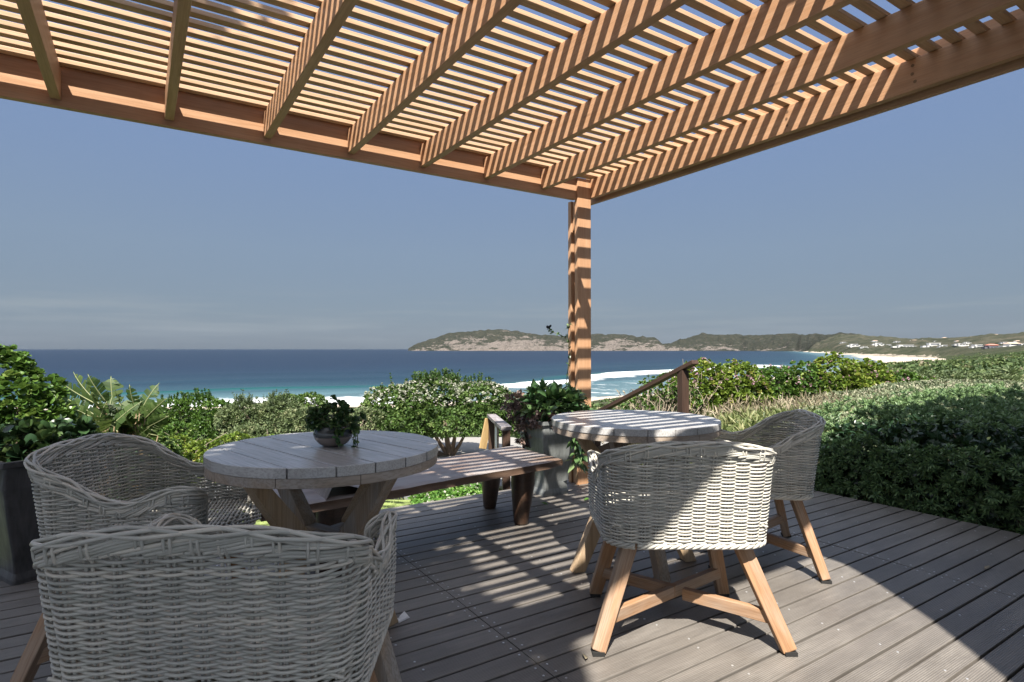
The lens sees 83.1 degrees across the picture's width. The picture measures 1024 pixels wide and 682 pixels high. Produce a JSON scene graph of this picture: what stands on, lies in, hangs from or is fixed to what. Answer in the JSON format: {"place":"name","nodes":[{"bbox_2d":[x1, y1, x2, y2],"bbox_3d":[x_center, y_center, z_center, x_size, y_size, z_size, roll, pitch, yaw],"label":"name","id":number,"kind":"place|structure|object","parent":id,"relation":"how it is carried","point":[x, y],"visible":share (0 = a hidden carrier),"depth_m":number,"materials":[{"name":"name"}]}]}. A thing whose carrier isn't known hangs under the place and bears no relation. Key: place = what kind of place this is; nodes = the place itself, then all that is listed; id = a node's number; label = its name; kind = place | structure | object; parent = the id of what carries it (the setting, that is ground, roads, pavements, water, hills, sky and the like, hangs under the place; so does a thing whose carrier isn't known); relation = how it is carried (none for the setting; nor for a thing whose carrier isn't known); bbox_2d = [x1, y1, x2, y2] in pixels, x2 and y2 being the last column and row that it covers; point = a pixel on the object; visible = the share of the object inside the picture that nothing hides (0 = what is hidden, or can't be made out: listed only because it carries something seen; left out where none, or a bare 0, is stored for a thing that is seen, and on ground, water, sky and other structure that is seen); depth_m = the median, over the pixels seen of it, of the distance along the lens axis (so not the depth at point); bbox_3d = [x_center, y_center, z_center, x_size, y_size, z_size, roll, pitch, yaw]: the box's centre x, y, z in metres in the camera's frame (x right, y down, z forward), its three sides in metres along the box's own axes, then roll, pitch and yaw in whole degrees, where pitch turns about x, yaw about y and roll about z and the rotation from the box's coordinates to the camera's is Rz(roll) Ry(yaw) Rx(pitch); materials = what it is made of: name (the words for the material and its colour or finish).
{"place":"outdoors","nodes":[
{"label":"outdoors","id":0,"kind":"place"},
{"bbox_2d":[0,349,885,407],"bbox_3d":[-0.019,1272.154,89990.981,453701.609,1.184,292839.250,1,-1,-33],"label":"sea","id":1,"kind":"structure","parent":0,"point":[350,376],"depth_m":504.42,"materials":[{"name":"liquid"}]},
{"bbox_2d":[0,0,1023,348],"label":"sky","id":2,"kind":"structure","parent":0,"point":[907,221],"materials":[{"name":"blue"}]},
{"bbox_2d":[433,432,607,478],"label":"driveway","id":3,"kind":"structure","parent":0,"point":[469,445],"depth_m":18.01,"materials":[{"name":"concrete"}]},
{"bbox_2d":[44,332,1023,526],"bbox_3d":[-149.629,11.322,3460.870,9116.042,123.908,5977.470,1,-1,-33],"label":"ground","id":4,"kind":"structure","parent":0,"point":[885,353],"depth_m":1289.80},
{"bbox_2d":[0,344,79,444],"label":"broadleaf shrub","id":5,"kind":"object","parent":4,"relation":"on","point":[36,394],"visible":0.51,"depth_m":5.40,"materials":[{"name":"green plant"}]},
{"bbox_2d":[65,371,146,494],"bbox_3d":[-5.642,1.441,7.609,1.414,2.079,1.044,0,-1,4],"label":"strelitzia","id":6,"kind":"object","parent":4,"relation":"on","point":[104,418],"visible":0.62,"depth_m":7.60,"materials":[{"name":"green plant"}]},
{"bbox_2d":[76,376,169,495],"bbox_3d":[-5.468,1.606,8.045,2.031,2.248,0.632,0,-1,30],"label":"strelitzia","id":7,"kind":"object","parent":4,"relation":"on","point":[147,408],"visible":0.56,"depth_m":7.87,"materials":[{"name":"green plant"}]},
{"bbox_2d":[95,429,150,500],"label":"ivy bush","id":8,"kind":"object","parent":4,"relation":"on","point":[121,474],"depth_m":4.62,"materials":[{"name":"green plant"}]},
{"bbox_2d":[113,434,185,472],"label":"bush","id":9,"kind":"object","parent":4,"relation":"on","point":[162,440],"visible":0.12,"depth_m":8.67,"materials":[{"name":"green plant"}]},
{"bbox_2d":[146,387,242,478],"bbox_3d":[-6.849,2.124,12.335,2.004,2.218,1.904,1,-1,-33],"label":"bush","id":10,"kind":"object","parent":4,"relation":"on","point":[192,424],"visible":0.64,"depth_m":12.22,"materials":[{"name":"green plant"}]},
{"bbox_2d":[148,431,273,497],"bbox_3d":[-4.642,2.298,9.370,2.282,1.707,1.391,1,-1,-33],"label":"bush","id":11,"kind":"object","parent":4,"relation":"on","point":[192,446],"visible":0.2,"depth_m":9.13,"materials":[{"name":"green plant"}]},
{"bbox_2d":[213,389,330,442],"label":"bush","id":12,"kind":"object","parent":4,"relation":"on","point":[297,413],"visible":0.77,"depth_m":11.90,"materials":[{"name":"green plant"}]},
{"bbox_2d":[263,391,328,422],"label":"bush","id":13,"kind":"object","parent":4,"relation":"on","point":[320,400],"visible":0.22,"depth_m":20.80,"materials":[{"name":"green plant"}]},
{"bbox_2d":[207,480,409,499],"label":"grass","id":14,"kind":"structure","parent":4,"relation":"on","point":[406,498],"depth_m":10.45,"materials":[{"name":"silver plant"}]},
{"bbox_2d":[255,497,409,523],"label":"lawn grass","id":15,"kind":"structure","parent":4,"relation":"on","point":[381,508],"depth_m":6.95,"materials":[{"name":"green plant"}]},
{"bbox_2d":[295,406,391,431],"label":"bush","id":16,"kind":"object","parent":4,"relation":"on","point":[370,410],"visible":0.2,"depth_m":15.20,"materials":[{"name":"green plant"}]},
{"bbox_2d":[358,368,520,455],"bbox_3d":[-1.936,2.045,16.251,4.793,2.617,2.695,0,-1,3],"label":"flowering shrub","id":17,"kind":"object","parent":4,"relation":"on","point":[408,400],"visible":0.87,"depth_m":15.79,"materials":[{"name":"green plant"}]},
{"bbox_2d":[407,483,481,504],"bbox_3d":[-0.707,1.969,6.423,1.145,0.485,2.403,0,-1,-2],"label":"daisy patch","id":18,"kind":"object","parent":4,"relation":"on","point":[459,491],"visible":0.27,"depth_m":6.83,"materials":[{"name":"green plant"}]},
{"bbox_2d":[479,414,511,489],"bbox_3d":[-0.192,1.431,5.910,0.195,1.302,1.500,0,-1,-7],"label":"stair rail","id":19,"kind":"object","parent":4,"relation":"on","point":[493,424],"visible":0.59,"depth_m":6.04,"materials":[{"name":"brown wood"}]},
{"bbox_2d":[0,464,1023,681],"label":"deck","id":20,"kind":"structure","parent":4,"relation":"on","point":[483,594],"depth_m":2.48,"materials":[{"name":"wood"}]},
{"bbox_2d":[0,450,102,585],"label":"planter","id":21,"kind":"object","parent":20,"relation":"on","point":[19,530],"visible":0.23,"depth_m":2.69,"materials":[{"name":"metal"}]},
{"bbox_2d":[0,414,111,467],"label":"jade plant","id":22,"kind":"object","parent":21,"relation":"in","point":[31,433],"visible":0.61,"depth_m":2.83,"materials":[{"name":"green plant"}]},
{"bbox_2d":[9,433,261,681],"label":"wicker chair","id":23,"kind":"object","parent":20,"relation":"on","point":[56,491],"visible":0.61,"depth_m":2.05,"materials":[{"name":"grey wicker"}]},
{"bbox_2d":[29,510,397,681],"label":"wicker chair","id":24,"kind":"object","parent":20,"relation":"on","point":[189,622],"visible":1,"depth_m":1.10,"materials":[{"name":"grey wicker"}]},
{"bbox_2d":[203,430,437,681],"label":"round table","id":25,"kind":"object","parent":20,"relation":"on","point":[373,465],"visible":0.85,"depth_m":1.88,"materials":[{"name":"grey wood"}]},
{"bbox_2d":[313,424,352,446],"bbox_3d":[-0.639,0.338,2.064,0.138,0.072,0.138,1,-1,-33],"label":"bowl","id":26,"kind":"object","parent":25,"relation":"on","point":[323,436],"visible":0.64,"depth_m":2.01,"materials":[{"name":"grey ceramic"}]},
{"bbox_2d":[304,394,366,447],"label":"bowl plant","id":27,"kind":"object","parent":26,"relation":"in","point":[317,416],"visible":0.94,"depth_m":2.04,"materials":[{"name":"green plant"}]},
{"bbox_2d":[243,446,562,572],"bbox_3d":[-0.529,0.911,3.360,1.967,0.473,0.627,1,-1,-41],"label":"bench","id":28,"kind":"object","parent":20,"relation":"on","point":[489,469],"visible":0.66,"depth_m":3.42,"materials":[{"name":"brown wood"}]},
{"bbox_2d":[397,611,409,622],"bbox_3d":[-0.447,1.123,2.354,0.036,0.017,0.065,-1,-1,38],"label":"paper wedge","id":29,"kind":"object","parent":20,"relation":"on","point":[403,616],"visible":0.94,"depth_m":2.35,"materials":[{"name":"white paper"}]},
{"bbox_2d":[0,0,1023,484],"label":"pergola","id":30,"kind":"object","parent":20,"relation":"on","point":[40,64],"visible":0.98,"depth_m":2.87,"materials":[{"name":"brown wood"}]},
{"bbox_2d":[518,415,573,496],"bbox_3d":[0.278,0.880,4.453,0.345,0.565,0.345,1,-1,-33],"label":"planter","id":31,"kind":"object","parent":20,"relation":"on","point":[545,439],"visible":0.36,"depth_m":4.33,"materials":[{"name":"concrete"}]},
{"bbox_2d":[498,389,555,448],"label":"succulent","id":32,"kind":"object","parent":31,"relation":"in","point":[521,424],"visible":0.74,"depth_m":4.34,"materials":[{"name":"purple plant"}]},
{"bbox_2d":[514,378,593,473],"bbox_3d":[0.328,0.657,4.514,0.626,0.760,0.704,0,-1,13],"label":"planter plant","id":33,"kind":"object","parent":31,"relation":"in","point":[554,397],"visible":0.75,"depth_m":4.32,"materials":[{"name":"green plant"}]},
{"bbox_2d":[548,323,571,385],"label":"vine","id":34,"kind":"object","parent":33,"relation":"on","point":[568,341],"visible":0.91,"depth_m":4.62,"materials":[{"name":"green plant"}]},
{"bbox_2d":[552,410,720,582],"bbox_3d":[0.622,0.768,2.942,0.838,0.747,0.838,1,-1,-33],"label":"round table","id":35,"kind":"object","parent":20,"relation":"on","point":[616,428],"visible":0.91,"depth_m":2.76,"materials":[{"name":"grey wood"}]},
{"bbox_2d":[587,441,797,656],"bbox_3d":[0.656,0.748,2.338,0.738,0.772,0.589,0,-1,0],"label":"wicker chair","id":36,"kind":"object","parent":20,"relation":"on","point":[717,516],"visible":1,"depth_m":2.10,"materials":[{"name":"white wicker"}]},
{"bbox_2d":[695,409,831,583],"bbox_3d":[1.305,0.759,3.117,0.589,0.772,0.738,0,-1,11],"label":"wicker chair","id":37,"kind":"object","parent":20,"relation":"on","point":[793,476],"visible":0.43,"depth_m":2.81,"materials":[{"name":"grey wicker"}]},
{"bbox_2d":[499,475,568,490],"bbox_3d":[0.673,1.826,5.977,1.200,0.595,1.600,1,-1,-33],"label":"landing","id":38,"kind":"object","parent":4,"relation":"on","point":[500,487],"visible":0.01,"depth_m":6.21,"materials":[{"name":"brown wood"}]},
{"bbox_2d":[592,360,698,465],"bbox_3d":[1.096,1.134,6.061,0.138,1.901,2.115,1,-1,-33],"label":"stair rail","id":39,"kind":"object","parent":38,"relation":"on","point":[681,372],"visible":0.21,"depth_m":5.31,"materials":[{"name":"brown wood"}]},
{"bbox_2d":[157,350,1023,438],"bbox_3d":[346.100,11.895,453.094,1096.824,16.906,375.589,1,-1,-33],"label":"dune scrub","id":40,"kind":"object","parent":4,"relation":"on","point":[978,364],"visible":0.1,"depth_m":116.25,"materials":[{"name":"green plant"}]},
{"bbox_2d":[621,369,706,415],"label":"fleshy bush","id":41,"kind":"object","parent":4,"relation":"on","point":[659,398],"visible":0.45,"depth_m":8.17,"materials":[{"name":"green plant"}]},
{"bbox_2d":[617,374,723,413],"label":"grass tuft","id":42,"kind":"object","parent":4,"relation":"on","point":[696,384],"visible":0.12,"depth_m":8.73,"materials":[{"name":"green plant"}]},
{"bbox_2d":[610,384,732,444],"bbox_3d":[2.143,1.131,8.524,1.774,1.211,2.066,1,-1,-33],"label":"grass tuft","id":43,"kind":"object","parent":4,"relation":"on","point":[665,405],"visible":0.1,"depth_m":8.14,"materials":[{"name":"green plant"}]},
{"bbox_2d":[666,357,739,412],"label":"pink flowered bush","id":44,"kind":"object","parent":4,"relation":"on","point":[709,388],"visible":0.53,"depth_m":10.19,"materials":[{"name":"green plant"}]},
{"bbox_2d":[700,358,774,414],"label":"pink flowered bush","id":45,"kind":"object","parent":4,"relation":"on","point":[740,368],"visible":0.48,"depth_m":10.52,"materials":[{"name":"green plant"}]},
{"bbox_2d":[627,399,858,469],"bbox_3d":[3.284,1.709,7.788,5.452,1.797,5.176,0,-1,2],"label":"ground cover","id":46,"kind":"object","parent":4,"relation":"on","point":[738,422],"visible":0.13,"depth_m":7.72,"materials":[{"name":"green plant"}]},
{"bbox_2d":[737,364,805,404],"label":"pink flowered bush","id":47,"kind":"object","parent":4,"relation":"on","point":[773,370],"visible":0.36,"depth_m":10.82,"materials":[{"name":"green plant"}]},
{"bbox_2d":[693,385,888,418],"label":"dry stems","id":48,"kind":"object","parent":4,"relation":"on","point":[787,406],"visible":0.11,"depth_m":9.53,"materials":[{"name":"beige plant"}]},
{"bbox_2d":[768,360,837,399],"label":"pink flowered bush","id":49,"kind":"object","parent":4,"relation":"on","point":[794,374],"visible":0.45,"depth_m":10.93,"materials":[{"name":"green plant"}]},
{"bbox_2d":[800,351,871,397],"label":"pink flowered bush","id":50,"kind":"object","parent":4,"relation":"on","point":[856,372],"visible":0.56,"depth_m":11.05,"materials":[{"name":"green plant"}]},
{"bbox_2d":[846,344,859,346],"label":"house","id":51,"kind":"structure","parent":4,"relation":"on","point":[853,345],"depth_m":2185.52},
{"bbox_2d":[833,357,897,389],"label":"bush","id":52,"kind":"object","parent":4,"relation":"on","point":[866,365],"visible":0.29,"depth_m":11.27,"materials":[{"name":"green plant"}]},
{"bbox_2d":[871,343,883,345],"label":"house","id":53,"kind":"structure","parent":4,"relation":"on","point":[877,344],"depth_m":2039.59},
{"bbox_2d":[749,378,1023,463],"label":"silver ground cover","id":54,"kind":"object","parent":4,"relation":"on","point":[898,387],"visible":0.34,"depth_m":9.96,"materials":[{"name":"green plant"}]},
{"bbox_2d":[873,368,927,382],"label":"pink flowered bush","id":55,"kind":"object","parent":4,"relation":"on","point":[907,375],"visible":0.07,"depth_m":11.56,"materials":[{"name":"green plant"}]},
{"bbox_2d":[891,345,915,347],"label":"house","id":56,"kind":"structure","parent":4,"relation":"on","point":[897,346],"depth_m":1678.70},
{"bbox_2d":[812,378,1023,535],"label":"hedge","id":57,"kind":"object","parent":4,"relation":"on","point":[925,439],"visible":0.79,"depth_m":4.26,"materials":[{"name":"green plant"}]},
{"bbox_2d":[895,369,944,380],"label":"bush","id":58,"kind":"object","parent":4,"relation":"on","point":[919,372],"visible":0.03,"depth_m":16.66,"materials":[{"name":"green plant"}]},
{"bbox_2d":[917,376,939,379],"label":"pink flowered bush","id":59,"kind":"object","parent":4,"relation":"on","point":[932,377],"visible":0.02,"depth_m":11.93,"materials":[{"name":"green plant"}]},
{"bbox_2d":[920,343,940,347],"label":"house","id":60,"kind":"structure","parent":4,"relation":"on","point":[930,344],"depth_m":1429.86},
{"bbox_2d":[924,369,985,379],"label":"bush","id":61,"kind":"object","parent":4,"relation":"on","point":[953,374],"visible":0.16,"depth_m":15.81,"materials":[{"name":"green plant"}]},
{"bbox_2d":[952,343,968,346],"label":"house","id":62,"kind":"structure","parent":4,"relation":"on","point":[959,344],"depth_m":1252.00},
{"bbox_2d":[969,344,982,347],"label":"house","id":63,"kind":"structure","parent":4,"relation":"on","point":[975,345],"depth_m":981.10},
{"bbox_2d":[981,344,997,348],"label":"house","id":64,"kind":"structure","parent":4,"relation":"on","point":[987,346],"depth_m":896.64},
{"bbox_2d":[958,371,1023,381],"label":"bush","id":65,"kind":"object","parent":4,"relation":"on","point":[992,376],"visible":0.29,"depth_m":14.74,"materials":[{"name":"green plant"}]},
{"bbox_2d":[998,342,1021,346],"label":"house","id":66,"kind":"structure","parent":4,"relation":"on","point":[1010,344],"depth_m":818.99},
{"bbox_2d":[408,329,854,351],"bbox_3d":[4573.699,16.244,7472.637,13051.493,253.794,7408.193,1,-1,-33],"label":"hills","id":67,"kind":"structure","parent":0,"point":[494,340],"depth_m":5589.45,"materials":[{"name":"green plant"}]},
{"bbox_2d":[988,364,1023,381],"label":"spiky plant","id":68,"kind":"object","parent":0,"point":[1008,371],"visible":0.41,"depth_m":17.02,"materials":[{"name":"green plant"}]}
]}

